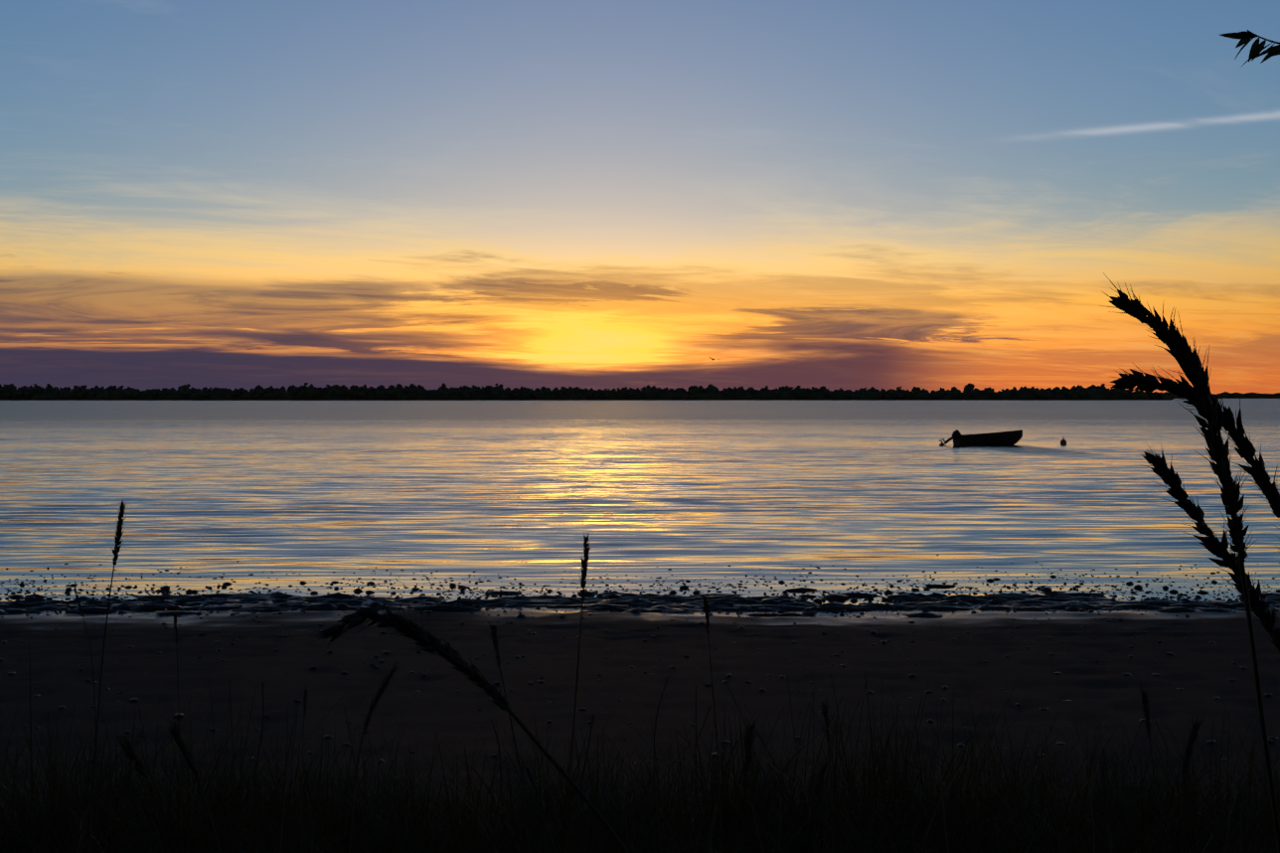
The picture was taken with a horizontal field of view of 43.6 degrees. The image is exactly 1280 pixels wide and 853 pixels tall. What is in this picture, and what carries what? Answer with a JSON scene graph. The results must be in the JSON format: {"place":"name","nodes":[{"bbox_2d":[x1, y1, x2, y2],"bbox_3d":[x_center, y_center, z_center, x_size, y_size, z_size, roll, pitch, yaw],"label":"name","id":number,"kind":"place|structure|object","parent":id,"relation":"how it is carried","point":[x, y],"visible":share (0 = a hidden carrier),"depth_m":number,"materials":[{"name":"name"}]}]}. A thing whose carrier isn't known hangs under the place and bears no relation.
{"place":"outdoors","nodes":[
{"label":"outdoors","id":0,"kind":"place"},
{"bbox_2d":[0,398,1279,612],"bbox_3d":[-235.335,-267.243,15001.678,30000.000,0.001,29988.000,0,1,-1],"label":"water","id":1,"kind":"structure","parent":0,"point":[714,496],"depth_m":39.66,"materials":[{"name":"blue liquid"}]},
{"bbox_2d":[939,429,1022,445],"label":"boat","id":2,"kind":"object","parent":1,"relation":"on","point":[1012,437],"visible":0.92,"depth_m":83.25,"materials":[{"name":"paint"}]},
{"bbox_2d":[1060,437,1066,444],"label":"mooring buoy","id":3,"kind":"object","parent":1,"relation":"in","point":[1062,440],"visible":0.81,"depth_m":84.69,"materials":[{"name":"brown plastic"}]},
{"bbox_2d":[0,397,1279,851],"bbox_3d":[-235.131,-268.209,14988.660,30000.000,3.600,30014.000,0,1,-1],"label":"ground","id":4,"kind":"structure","parent":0,"point":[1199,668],"depth_m":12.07,"materials":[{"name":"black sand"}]},
{"bbox_2d":[0,382,1279,400],"bbox_3d":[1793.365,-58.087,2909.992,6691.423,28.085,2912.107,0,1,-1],"label":"treeline","id":5,"kind":"object","parent":4,"relation":"on","point":[391,392],"visible":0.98,"depth_m":1528.54,"materials":[{"name":"black plant"}]},
{"bbox_2d":[0,560,1279,764],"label":"shore pebbles","id":6,"kind":"object","parent":4,"relation":"on","point":[282,602],"visible":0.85,"depth_m":18.97,"materials":[{"name":"stone"}]},
{"bbox_2d":[74,276,1279,852],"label":"grass stalks","id":7,"kind":"object","parent":4,"relation":"on","point":[1205,403],"depth_m":1.40,"materials":[{"name":"black plant"}]},
{"bbox_2d":[1219,29,1279,68],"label":"leaves","id":8,"kind":"object","parent":4,"relation":"on","point":[1246,38],"visible":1,"depth_m":3.17,"materials":[{"name":"plant"}]},
{"bbox_2d":[0,662,1279,852],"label":"bank grass","id":9,"kind":"structure","parent":0,"point":[869,823],"depth_m":4.95,"materials":[{"name":"black plant"}]},
{"bbox_2d":[0,0,1279,394],"label":"sky","id":10,"kind":"structure","parent":0,"point":[929,195],"materials":[{"name":"blue"}]}
]}

